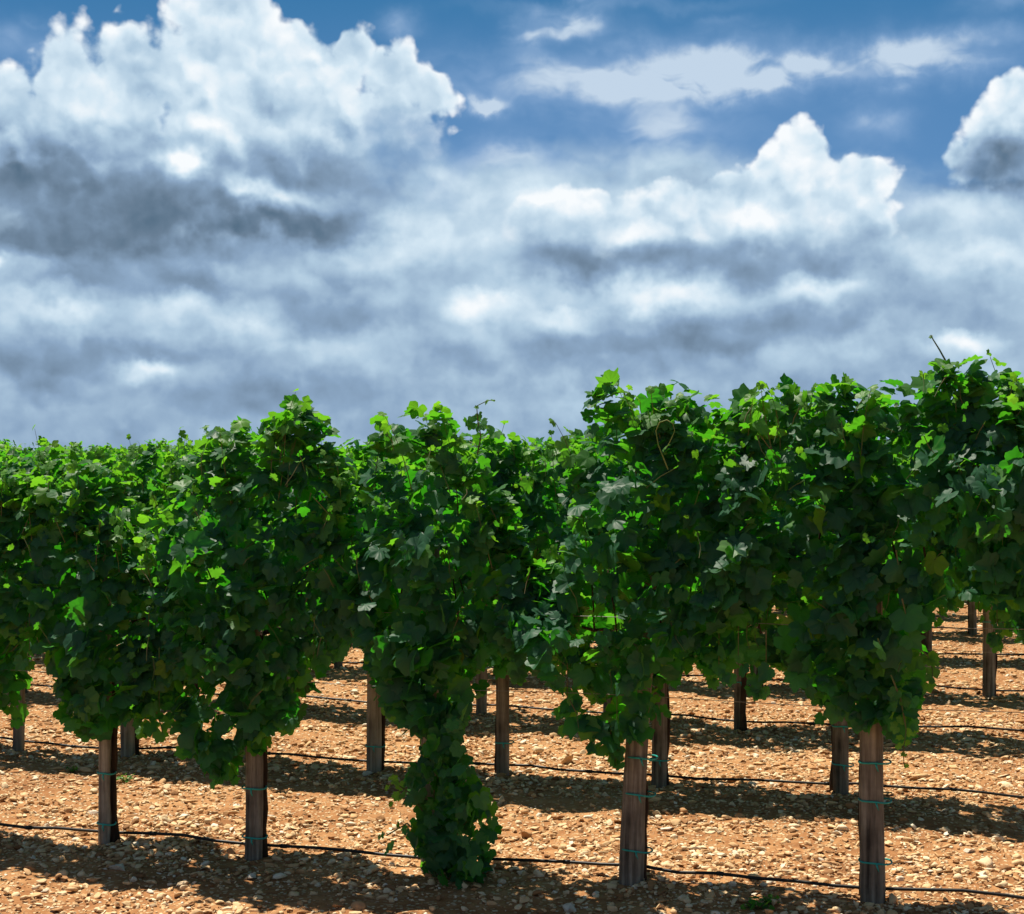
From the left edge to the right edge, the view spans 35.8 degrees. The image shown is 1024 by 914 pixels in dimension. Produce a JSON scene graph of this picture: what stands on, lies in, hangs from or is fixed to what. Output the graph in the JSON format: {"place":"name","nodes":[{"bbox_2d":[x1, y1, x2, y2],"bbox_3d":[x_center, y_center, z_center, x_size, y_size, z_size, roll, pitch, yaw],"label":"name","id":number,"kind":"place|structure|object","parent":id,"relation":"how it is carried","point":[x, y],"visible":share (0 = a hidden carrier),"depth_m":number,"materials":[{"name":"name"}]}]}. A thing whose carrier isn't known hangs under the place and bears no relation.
{"place":"outdoors","nodes":[
{"label":"outdoors","id":0,"kind":"place"},
{"bbox_2d":[0,0,1023,452],"bbox_3d":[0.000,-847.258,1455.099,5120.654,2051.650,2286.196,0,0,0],"label":"sky","id":1,"kind":"structure","parent":0,"point":[350,218],"depth_m":2522.11,"materials":[{"name":"blue"}]},
{"bbox_2d":[0,600,1023,913],"bbox_3d":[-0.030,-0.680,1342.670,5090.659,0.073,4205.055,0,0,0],"label":"ground","id":2,"kind":"structure","parent":0,"point":[324,900],"depth_m":8.33,"materials":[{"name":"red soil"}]},
{"bbox_2d":[0,442,29,470],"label":"grapevine","id":3,"kind":"object","parent":2,"relation":"on","point":[18,446],"depth_m":22.29,"materials":[{"name":"green plant"}]},
{"bbox_2d":[0,449,35,728],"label":"grapevine","id":4,"kind":"object","parent":2,"relation":"on","point":[9,508],"visible":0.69,"depth_m":7.76,"materials":[{"name":"green plant"}]},
{"bbox_2d":[13,591,24,750],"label":"wooden stake","id":5,"kind":"object","parent":2,"relation":"on","point":[19,740],"visible":0.16,"depth_m":10.23,"materials":[{"name":"brown wood"}]},
{"bbox_2d":[0,439,38,469],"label":"grapevine","id":6,"kind":"object","parent":2,"relation":"on","point":[4,442],"visible":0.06,"depth_m":19.97,"materials":[{"name":"green plant"}]},
{"bbox_2d":[0,441,80,478],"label":"grapevine","id":7,"kind":"object","parent":2,"relation":"on","point":[41,449],"visible":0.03,"depth_m":12.59,"materials":[{"name":"green plant"}]},
{"bbox_2d":[0,444,85,655],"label":"grapevine","id":8,"kind":"object","parent":2,"relation":"on","point":[80,454],"visible":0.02,"depth_m":14.96,"materials":[{"name":"green plant"}]},
{"bbox_2d":[0,424,89,747],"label":"grapevine","id":9,"kind":"object","parent":2,"relation":"on","point":[15,464],"visible":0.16,"depth_m":10.13,"materials":[{"name":"green plant"}]},
{"bbox_2d":[66,766,77,772],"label":"weed","id":10,"kind":"object","parent":2,"relation":"on","point":[73,769],"visible":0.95,"depth_m":9.44,"materials":[{"name":"green plant"}]},
{"bbox_2d":[86,810,97,814],"bbox_3d":[-2.208,1.878,8.355,0.066,0.032,0.061,0,0,45],"label":"stone","id":11,"kind":"object","parent":2,"relation":"on","point":[93,811],"visible":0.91,"depth_m":8.35,"materials":[{"name":"stone"}]},
{"bbox_2d":[64,444,128,453],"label":"grapevine","id":12,"kind":"object","parent":2,"relation":"on","point":[96,446],"visible":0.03,"depth_m":26.47,"materials":[{"name":"green plant"}]},
{"bbox_2d":[78,449,126,461],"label":"grapevine","id":13,"kind":"object","parent":2,"relation":"on","point":[114,455],"visible":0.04,"depth_m":17.15,"materials":[{"name":"green plant"}]},
{"bbox_2d":[0,459,207,841],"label":"grapevine","id":14,"kind":"object","parent":2,"relation":"on","point":[76,646],"visible":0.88,"depth_m":7.56,"materials":[{"name":"green plant"}]},
{"bbox_2d":[96,540,116,844],"bbox_3d":[-1.976,1.194,7.722,0.090,1.624,0.096,0,0,-37],"label":"wooden stake","id":15,"kind":"object","parent":2,"relation":"on","point":[103,823],"visible":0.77,"depth_m":7.70,"materials":[{"name":"brown wood"}]},
{"bbox_2d":[56,451,161,645],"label":"grapevine","id":16,"kind":"object","parent":2,"relation":"on","point":[85,457],"visible":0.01,"depth_m":12.27,"materials":[{"name":"green plant"}]},
{"bbox_2d":[82,443,137,468],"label":"grapevine","id":17,"kind":"object","parent":2,"relation":"on","point":[105,447],"visible":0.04,"depth_m":19.41,"materials":[{"name":"green plant"}]},
{"bbox_2d":[83,446,138,460],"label":"grapevine","id":18,"kind":"object","parent":2,"relation":"on","point":[119,452],"visible":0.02,"depth_m":21.68,"materials":[{"name":"green plant"}]},
{"bbox_2d":[108,863,124,870],"bbox_3d":[-1.811,1.892,7.287,0.109,0.044,0.061,0,0,35],"label":"stone","id":19,"kind":"object","parent":2,"relation":"on","point":[118,867],"visible":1,"depth_m":7.27,"materials":[{"name":"stone"}]},
{"bbox_2d":[43,427,201,754],"bbox_3d":[-2.370,0.876,10.020,1.175,2.139,0.946,0,0,16],"label":"grapevine","id":20,"kind":"object","parent":2,"relation":"on","point":[132,472],"visible":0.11,"depth_m":9.92,"materials":[{"name":"green plant"}]},
{"bbox_2d":[116,774,133,782],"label":"weed","id":21,"kind":"object","parent":2,"relation":"on","point":[126,780],"visible":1,"depth_m":9.12,"materials":[{"name":"green plant"}]},
{"bbox_2d":[120,525,134,756],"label":"wooden stake","id":22,"kind":"object","parent":2,"relation":"on","point":[127,738],"visible":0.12,"depth_m":9.99,"materials":[{"name":"brown wood"}]},
{"bbox_2d":[96,450,167,499],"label":"grapevine","id":23,"kind":"object","parent":2,"relation":"on","point":[161,455],"visible":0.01,"depth_m":14.71,"materials":[{"name":"green plant"}]},
{"bbox_2d":[139,840,149,844],"bbox_3d":[-1.792,1.869,7.687,0.067,0.024,0.021,0,0,-8],"label":"stone","id":24,"kind":"object","parent":2,"relation":"on","point":[144,841],"visible":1,"depth_m":7.68,"materials":[{"name":"beige stone"}]},
{"bbox_2d":[127,439,190,458],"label":"grapevine","id":25,"kind":"object","parent":2,"relation":"on","point":[168,444],"visible":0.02,"depth_m":23.83,"materials":[{"name":"green plant"}]},
{"bbox_2d":[139,438,189,457],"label":"grapevine","id":26,"kind":"object","parent":2,"relation":"on","point":[162,442],"visible":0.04,"depth_m":21.53,"materials":[{"name":"green plant"}]},
{"bbox_2d":[130,443,206,509],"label":"grapevine","id":27,"kind":"object","parent":2,"relation":"on","point":[173,453],"visible":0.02,"depth_m":16.80,"materials":[{"name":"green plant"}]},
{"bbox_2d":[158,440,192,458],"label":"grapevine","id":28,"kind":"object","parent":2,"relation":"on","point":[161,448],"visible":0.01,"depth_m":19.27,"materials":[{"name":"green plant"}]},
{"bbox_2d":[176,881,188,886],"bbox_3d":[-1.454,1.887,6.994,0.053,0.029,0.036,0,0,0],"label":"stone","id":29,"kind":"object","parent":2,"relation":"on","point":[179,884],"visible":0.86,"depth_m":6.99,"materials":[{"name":"beige stone"}]},
{"bbox_2d":[133,434,257,698],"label":"grapevine","id":30,"kind":"object","parent":2,"relation":"on","point":[192,448],"visible":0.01,"depth_m":12.19,"materials":[{"name":"green plant"}]},
{"bbox_2d":[176,431,284,510],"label":"grapevine","id":31,"kind":"object","parent":2,"relation":"on","point":[252,435],"visible":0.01,"depth_m":14.37,"materials":[{"name":"green plant"}]},
{"bbox_2d":[157,441,327,682],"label":"grapevine","id":32,"kind":"object","parent":2,"relation":"on","point":[268,520],"visible":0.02,"depth_m":9.59,"materials":[{"name":"green plant"}]},
{"bbox_2d":[132,388,362,857],"bbox_3d":[-1.219,0.817,7.489,1.090,2.270,0.988,0,0,16],"label":"grapevine","id":33,"kind":"object","parent":2,"relation":"on","point":[258,702],"visible":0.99,"depth_m":7.30,"materials":[{"name":"green plant"}]},
{"bbox_2d":[248,873,256,878],"bbox_3d":[-1.174,1.892,7.156,0.044,0.027,0.064,0,0,0],"label":"stone","id":34,"kind":"object","parent":2,"relation":"on","point":[251,875],"visible":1,"depth_m":7.15,"materials":[{"name":"stone"}]},
{"bbox_2d":[241,629,267,860],"bbox_3d":[-1.217,1.357,7.499,0.126,1.324,0.111,0,0,40],"label":"wooden stake","id":35,"kind":"object","parent":2,"relation":"on","point":[254,793],"visible":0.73,"depth_m":7.47,"materials":[{"name":"brown wood"}]},
{"bbox_2d":[209,447,351,569],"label":"grapevine","id":36,"kind":"object","parent":2,"relation":"on","point":[267,511],"visible":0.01,"depth_m":11.87,"materials":[{"name":"green plant"}]},
{"bbox_2d":[334,661,342,668],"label":"wooden stake","id":37,"kind":"object","parent":2,"relation":"on","point":[337,665],"visible":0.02,"depth_m":14.09,"materials":[{"name":"brown wood"}]},
{"bbox_2d":[279,436,448,769],"bbox_3d":[-0.801,0.883,9.548,1.156,2.125,0.903,0,0,16],"label":"grapevine","id":38,"kind":"object","parent":2,"relation":"on","point":[390,470],"visible":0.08,"depth_m":9.45,"materials":[{"name":"green plant"}]},
{"bbox_2d":[362,771,372,775],"bbox_3d":[-0.860,1.890,9.487,0.086,0.029,0.047,0,0,-30],"label":"stone","id":39,"kind":"object","parent":2,"relation":"on","point":[365,773],"visible":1,"depth_m":9.47,"materials":[{"name":"stone"}]},
{"bbox_2d":[365,510,385,772],"bbox_3d":[-0.824,1.142,9.557,0.125,1.744,0.111,0,0,40],"label":"wooden stake","id":40,"kind":"object","parent":2,"relation":"on","point":[374,746],"visible":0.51,"depth_m":9.53,"materials":[{"name":"brown wood"}]},
{"bbox_2d":[325,447,451,564],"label":"grapevine","id":41,"kind":"object","parent":2,"relation":"on","point":[363,510],"depth_m":11.69,"materials":[{"name":"green plant"}]},
{"bbox_2d":[305,399,549,889],"bbox_3d":[-0.377,0.879,7.232,0.990,2.281,1.148,0,0,-44],"label":"grapevine","id":42,"kind":"object","parent":2,"relation":"on","point":[393,552],"visible":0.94,"depth_m":7.05,"materials":[{"name":"green plant"}]},
{"bbox_2d":[419,544,439,872],"bbox_3d":[-0.363,1.198,7.247,0.128,1.624,0.112,0,0,40],"label":"wooden stake","id":43,"kind":"object","parent":2,"relation":"on","point":[436,555],"visible":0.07,"depth_m":7.21,"materials":[{"name":"brown wood"}]},
{"bbox_2d":[476,666,491,714],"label":"wooden stake","id":44,"kind":"object","parent":2,"relation":"on","point":[481,704],"visible":0.22,"depth_m":11.52,"materials":[{"name":"brown wood"}]},
{"bbox_2d":[416,425,558,694],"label":"grapevine","id":45,"kind":"object","parent":2,"relation":"on","point":[548,490],"visible":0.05,"depth_m":11.48,"materials":[{"name":"green plant"}]},
{"bbox_2d":[413,420,595,772],"bbox_3d":[-0.033,0.857,9.314,1.098,2.146,0.885,0,0,16],"label":"grapevine","id":46,"kind":"object","parent":2,"relation":"on","point":[518,459],"visible":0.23,"depth_m":9.17,"materials":[{"name":"green plant"}]},
{"bbox_2d":[589,637,1023,653],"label":"trellis wire","id":47,"kind":"object","parent":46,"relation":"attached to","point":[958,650],"visible":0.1,"depth_m":8.52,"materials":[{"name":"grey metal"}]},
{"bbox_2d":[495,590,513,775],"bbox_3d":[-0.044,1.122,9.327,0.115,1.744,0.103,0,0,41],"label":"wooden stake","id":48,"kind":"object","parent":2,"relation":"on","point":[502,741],"visible":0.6,"depth_m":9.29,"materials":[{"name":"brown wood"}]},
{"bbox_2d":[0,823,1023,899],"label":"drip hose","id":49,"kind":"object","parent":2,"relation":"on","point":[563,861],"visible":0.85,"depth_m":7.14,"materials":[{"name":"black plastic"}]},
{"bbox_2d":[0,736,1023,797],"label":"drip hose","id":50,"kind":"object","parent":2,"relation":"on","point":[622,773],"visible":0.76,"depth_m":9.23,"materials":[{"name":"black plastic"}]},
{"bbox_2d":[31,684,1023,731],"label":"drip hose","id":51,"kind":"object","parent":2,"relation":"on","point":[811,723],"visible":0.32,"depth_m":11.13,"materials":[{"name":"black plastic"}]},
{"bbox_2d":[478,439,576,512],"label":"grapevine","id":52,"kind":"object","parent":2,"relation":"on","point":[564,484],"visible":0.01,"depth_m":13.50,"materials":[{"name":"green plant"}]},
{"bbox_2d":[562,902,575,912],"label":"stone","id":53,"kind":"object","parent":2,"relation":"on","point":[569,907],"visible":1,"depth_m":6.62,"materials":[{"name":"stone"}]},
{"bbox_2d":[525,453,634,699],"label":"grapevine","id":54,"kind":"object","parent":2,"relation":"on","point":[562,481],"visible":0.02,"depth_m":11.40,"materials":[{"name":"green plant"}]},
{"bbox_2d":[534,430,630,511],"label":"grapevine","id":55,"kind":"object","parent":2,"relation":"on","point":[543,449],"visible":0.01,"depth_m":15.65,"materials":[{"name":"green plant"}]},
{"bbox_2d":[603,568,615,711],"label":"wooden stake","id":56,"kind":"object","parent":2,"relation":"on","point":[605,704],"visible":0.01,"depth_m":11.25,"materials":[{"name":"brown wood"}]},
{"bbox_2d":[492,367,782,880],"bbox_3d":[0.573,0.768,6.991,1.235,2.318,1.052,0,0,16],"label":"grapevine","id":57,"kind":"object","parent":2,"relation":"on","point":[669,454],"visible":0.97,"depth_m":6.76,"materials":[{"name":"green plant"}]},
{"bbox_2d":[619,541,657,885],"bbox_3d":[0.563,1.183,6.972,0.182,1.624,0.134,0,0,39],"label":"wooden stake","id":58,"kind":"object","parent":2,"relation":"on","point":[632,848],"visible":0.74,"depth_m":6.95,"materials":[{"name":"brown wood"}]},
{"bbox_2d":[5,669,1023,712],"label":"trellis wire","id":59,"kind":"object","parent":58,"relation":"attached to","point":[659,696],"visible":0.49,"depth_m":6.85,"materials":[{"name":"grey metal"}]},
{"bbox_2d":[109,603,1023,629],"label":"trellis wire","id":60,"kind":"object","parent":58,"relation":"attached to","point":[756,623],"visible":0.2,"depth_m":6.74,"materials":[{"name":"grey metal"}]},
{"bbox_2d":[649,621,670,787],"bbox_3d":[0.846,1.131,9.065,0.128,1.744,0.113,0,0,40],"label":"wooden stake","id":61,"kind":"object","parent":2,"relation":"on","point":[659,764],"visible":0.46,"depth_m":9.03,"materials":[{"name":"brown wood"}]},
{"bbox_2d":[557,405,765,784],"bbox_3d":[0.904,0.814,9.055,1.336,2.242,1.009,0,0,16],"label":"grapevine","id":62,"kind":"object","parent":2,"relation":"on","point":[689,661],"visible":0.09,"depth_m":9.02,"materials":[{"name":"green plant"}]},
{"bbox_2d":[660,827,671,830],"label":"stone","id":63,"kind":"object","parent":2,"relation":"on","point":[665,829],"visible":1,"depth_m":7.98,"materials":[{"name":"stone"}]},
{"bbox_2d":[331,662,1023,691],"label":"drip hose","id":64,"kind":"object","parent":2,"relation":"on","point":[960,688],"visible":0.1,"depth_m":12.70,"materials":[{"name":"black plastic"}]},
{"bbox_2d":[734,662,741,729],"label":"wooden stake","id":65,"kind":"object","parent":2,"relation":"on","point":[737,691],"visible":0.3,"depth_m":10.99,"materials":[{"name":"brown wood"}]},
{"bbox_2d":[750,618,762,685],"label":"wooden stake","id":66,"kind":"object","parent":2,"relation":"on","point":[755,670],"visible":0.02,"depth_m":13.03,"materials":[{"name":"brown wood"}]},
{"bbox_2d":[740,896,774,909],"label":"weed","id":67,"kind":"object","parent":2,"relation":"on","point":[753,902],"visible":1,"depth_m":6.59,"materials":[{"name":"green plant"}]},
{"bbox_2d":[759,894,780,904],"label":"weed","id":68,"kind":"object","parent":2,"relation":"on","point":[766,899],"visible":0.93,"depth_m":6.65,"materials":[{"name":"green plant"}]},
{"bbox_2d":[739,504,802,730],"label":"grapevine","id":69,"kind":"object","parent":2,"relation":"on","point":[743,719],"visible":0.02,"depth_m":10.94,"materials":[{"name":"green plant"}]},
{"bbox_2d":[757,461,814,686],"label":"grapevine","id":70,"kind":"object","parent":2,"relation":"on","point":[759,627],"depth_m":13.00,"materials":[{"name":"green plant"}]},
{"bbox_2d":[593,642,1023,655],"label":"drip hose","id":71,"kind":"object","parent":2,"relation":"on","point":[1007,654],"visible":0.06,"depth_m":14.66,"materials":[{"name":"black plastic"}]},
{"bbox_2d":[832,720,853,794],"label":"wooden stake","id":72,"kind":"object","parent":2,"relation":"on","point":[840,753],"visible":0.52,"depth_m":8.75,"materials":[{"name":"brown wood"}]},
{"bbox_2d":[725,403,964,793],"bbox_3d":[1.811,0.804,8.758,1.382,2.233,0.877,0,0,16],"label":"grapevine","id":73,"kind":"object","parent":2,"relation":"on","point":[774,659],"visible":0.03,"depth_m":8.68,"materials":[{"name":"green plant"}]},
{"bbox_2d":[714,335,1023,895],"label":"grapevine","id":74,"kind":"object","parent":2,"relation":"on","point":[845,636],"visible":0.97,"depth_m":6.50,"materials":[{"name":"green plant"}]},
{"bbox_2d":[858,563,892,903],"bbox_3d":[1.533,1.189,6.689,0.141,1.624,0.124,0,0,40],"label":"wooden stake","id":75,"kind":"object","parent":2,"relation":"on","point":[871,858],"visible":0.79,"depth_m":6.65,"materials":[{"name":"brown wood"}]},
{"bbox_2d":[797,439,962,612],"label":"grapevine","id":76,"kind":"object","parent":2,"relation":"on","point":[900,551],"depth_m":10.62,"materials":[{"name":"green plant"}]},
{"bbox_2d":[898,457,925,652],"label":"grapevine","id":77,"kind":"object","parent":2,"relation":"on","point":[922,641],"visible":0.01,"depth_m":14.64,"materials":[{"name":"green plant"}]},
{"bbox_2d":[924,628,931,657],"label":"wooden stake","id":78,"kind":"object","parent":2,"relation":"on","point":[928,641],"visible":0.04,"depth_m":14.67,"materials":[{"name":"brown wood"}]},
{"bbox_2d":[968,601,968,633],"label":"grapevine","id":79,"kind":"object","parent":2,"relation":"on","point":[968,617],"depth_m":16.64,"materials":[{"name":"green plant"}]},
{"bbox_2d":[963,848,974,852],"bbox_3d":[2.172,1.873,7.527,0.063,0.028,0.046,0,0,0],"label":"stone","id":80,"kind":"object","parent":2,"relation":"on","point":[968,850],"visible":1,"depth_m":7.52,"materials":[{"name":"stone"}]},
{"bbox_2d":[933,518,1005,695],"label":"grapevine","id":81,"kind":"object","parent":2,"relation":"on","point":[996,653],"visible":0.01,"depth_m":12.57,"materials":[{"name":"green plant"}]},
{"bbox_2d":[969,602,976,634],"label":"wooden stake","id":82,"kind":"object","parent":2,"relation":"on","point":[972,620],"visible":0.12,"depth_m":16.56,"materials":[{"name":"brown wood"}]},
{"bbox_2d":[932,626,1013,632],"bbox_3d":[-0.916,1.815,18.354,16.192,0.074,0.021,0,0,16],"label":"drip hose","id":83,"kind":"object","parent":2,"relation":"on","point":[961,629],"visible":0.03,"depth_m":16.71,"materials":[{"name":"black plastic"}]},
{"bbox_2d":[929,445,1023,652],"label":"grapevine","id":84,"kind":"object","parent":2,"relation":"on","point":[1007,615],"visible":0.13,"depth_m":8.36,"materials":[{"name":"green plant"}]},
{"bbox_2d":[976,857,993,867],"bbox_3d":[2.177,1.861,7.260,0.074,0.044,0.092,0,0,-23],"label":"stone","id":85,"kind":"object","parent":2,"relation":"on","point":[986,862],"visible":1,"depth_m":7.24,"materials":[{"name":"beige stone"}]},
{"bbox_2d":[982,604,995,696],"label":"wooden stake","id":86,"kind":"object","parent":2,"relation":"on","point":[988,675],"visible":0.4,"depth_m":12.51,"materials":[{"name":"brown wood"}]},
{"bbox_2d":[987,371,1023,610],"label":"grapevine","id":87,"kind":"object","parent":2,"relation":"on","point":[1006,541],"visible":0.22,"depth_m":6.37,"materials":[{"name":"green plant"}]}
]}

